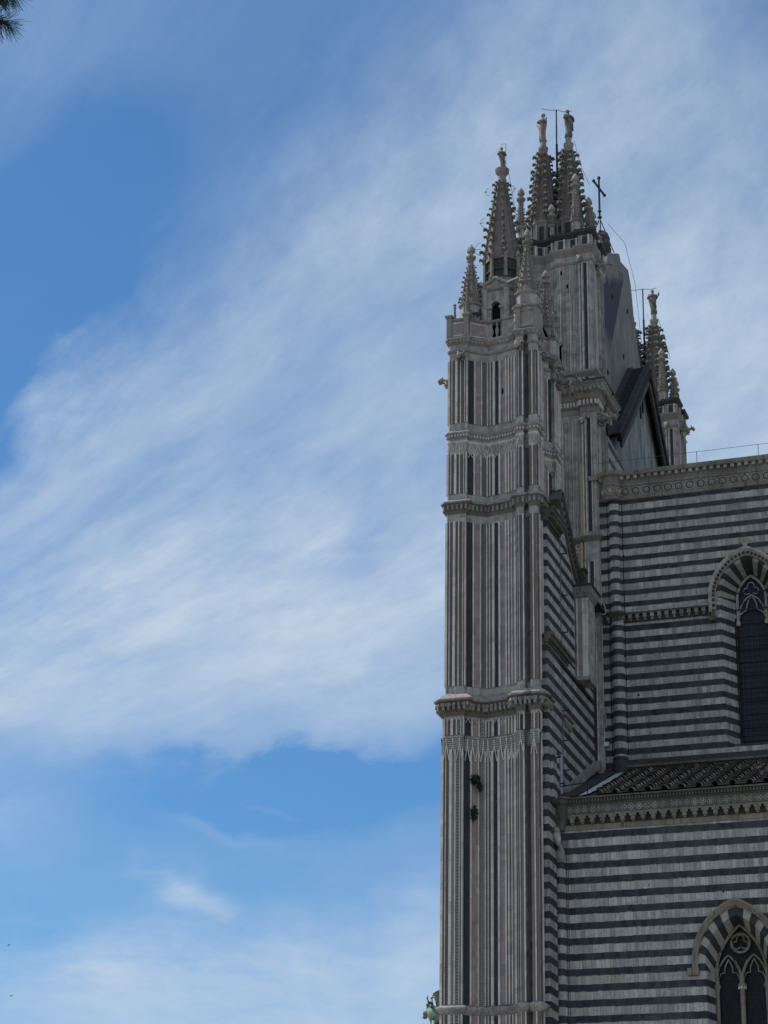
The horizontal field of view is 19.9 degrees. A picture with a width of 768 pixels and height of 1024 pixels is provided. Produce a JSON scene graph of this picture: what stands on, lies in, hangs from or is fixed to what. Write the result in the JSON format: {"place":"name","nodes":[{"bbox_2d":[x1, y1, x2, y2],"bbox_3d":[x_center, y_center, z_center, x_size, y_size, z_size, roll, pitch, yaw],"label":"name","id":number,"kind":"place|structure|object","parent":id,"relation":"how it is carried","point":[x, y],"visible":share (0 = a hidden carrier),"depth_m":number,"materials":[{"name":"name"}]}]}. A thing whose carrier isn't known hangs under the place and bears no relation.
{"place":"outdoors","nodes":[
{"label":"outdoors","id":0,"kind":"place"},
{"bbox_2d":[0,0,767,1023],"label":"sky","id":1,"kind":"structure","parent":0,"point":[236,236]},
{"label":"piazza","id":2,"kind":"structure","parent":0,"visible":0},
{"bbox_2d":[0,0,33,41],"bbox_3d":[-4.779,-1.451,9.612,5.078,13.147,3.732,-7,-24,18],"label":"pine tree","id":3,"kind":"object","parent":2,"relation":"on","point":[4,4],"visible":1,"depth_m":11.00,"materials":[{"name":"green plant"}]},
{"bbox_2d":[434,136,767,1023],"bbox_3d":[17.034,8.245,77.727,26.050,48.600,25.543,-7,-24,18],"label":"cathedral","id":4,"kind":"structure","parent":2,"relation":"on","point":[602,708],"depth_m":72.80,"materials":[{"name":"stone"}]},
{"bbox_2d":[422,990,439,1023],"bbox_3d":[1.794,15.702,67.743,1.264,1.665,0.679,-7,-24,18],"label":"ox statue","id":5,"kind":"object","parent":4,"relation":"on","point":[431,1013],"visible":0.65,"depth_m":67.74,"materials":[{"name":"green metal"}]},
{"bbox_2d":[469,805,478,821],"bbox_3d":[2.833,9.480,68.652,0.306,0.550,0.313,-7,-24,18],"label":"wall plant","id":6,"kind":"object","parent":4,"relation":"attached to","point":[474,812],"depth_m":68.61,"materials":[{"name":"green plant"}]},
{"bbox_2d":[470,774,480,784],"bbox_3d":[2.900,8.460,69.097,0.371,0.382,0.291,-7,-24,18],"label":"wall plant","id":7,"kind":"object","parent":4,"relation":"attached to","point":[474,778],"depth_m":69.06,"materials":[{"name":"green plant"}]},
{"bbox_2d":[477,781,482,792],"bbox_3d":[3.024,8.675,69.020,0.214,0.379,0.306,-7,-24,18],"label":"wall plant","id":8,"kind":"object","parent":4,"relation":"attached to","point":[479,786],"depth_m":68.96,"materials":[{"name":"green plant"}]},
{"bbox_2d":[475,166,523,255],"bbox_3d":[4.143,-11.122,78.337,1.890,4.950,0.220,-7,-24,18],"label":"conductor cable","id":9,"kind":"object","parent":4,"relation":"attached to","point":[515,211],"visible":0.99,"depth_m":78.08,"materials":[{"name":"grey metal"}]},
{"bbox_2d":[497,147,506,166],"bbox_3d":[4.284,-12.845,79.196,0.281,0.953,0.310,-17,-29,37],"label":"statue","id":10,"kind":"object","parent":4,"relation":"on","point":[501,154],"visible":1,"depth_m":79.15,"materials":[{"name":"stone"}]},
{"bbox_2d":[537,113,546,141],"bbox_3d":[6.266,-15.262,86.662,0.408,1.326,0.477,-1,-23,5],"label":"statue","id":11,"kind":"object","parent":4,"relation":"on","point":[542,124],"visible":1,"depth_m":86.56,"materials":[{"name":"stone"}]},
{"bbox_2d":[543,109,570,184],"bbox_3d":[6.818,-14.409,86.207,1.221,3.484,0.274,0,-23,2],"label":"lightning rod","id":12,"kind":"object","parent":4,"relation":"on","point":[557,158],"visible":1,"depth_m":86.11,"materials":[{"name":"grey metal"}]},
{"bbox_2d":[563,110,574,138],"bbox_3d":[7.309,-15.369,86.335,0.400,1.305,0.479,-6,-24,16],"label":"statue","id":13,"kind":"object","parent":4,"relation":"on","point":[569,120],"visible":1,"depth_m":86.23,"materials":[{"name":"stone"}]},
{"bbox_2d":[592,176,613,252],"bbox_3d":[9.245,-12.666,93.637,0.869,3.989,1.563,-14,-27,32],"label":"iron cross","id":14,"kind":"object","parent":4,"relation":"attached to","point":[599,217],"visible":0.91,"depth_m":93.78,"materials":[{"name":"grey metal"}]},
{"bbox_2d":[607,223,641,342],"bbox_3d":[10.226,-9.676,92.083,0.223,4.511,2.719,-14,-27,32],"label":"conductor cable","id":15,"kind":"object","parent":4,"relation":"attached to","point":[633,277],"visible":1,"depth_m":92.50,"materials":[{"name":"grey metal"}]},
{"bbox_2d":[634,288,654,350],"bbox_3d":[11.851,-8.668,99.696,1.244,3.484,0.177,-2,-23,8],"label":"lightning rod","id":16,"kind":"object","parent":4,"relation":"on","point":[644,332],"visible":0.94,"depth_m":99.66,"materials":[{"name":"grey metal"}]},
{"bbox_2d":[647,290,658,314],"bbox_3d":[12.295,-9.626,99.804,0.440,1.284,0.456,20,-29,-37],"label":"statue","id":17,"kind":"object","parent":4,"relation":"on","point":[652,297],"visible":1,"depth_m":99.74,"materials":[{"name":"stone"}]},
{"bbox_2d":[599,443,766,468],"bbox_3d":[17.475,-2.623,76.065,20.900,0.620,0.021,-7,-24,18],"label":"safety line","id":18,"kind":"object","parent":4,"relation":"attached to","point":[683,453],"visible":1,"depth_m":78.36,"materials":[{"name":"grey metal"}]}
]}

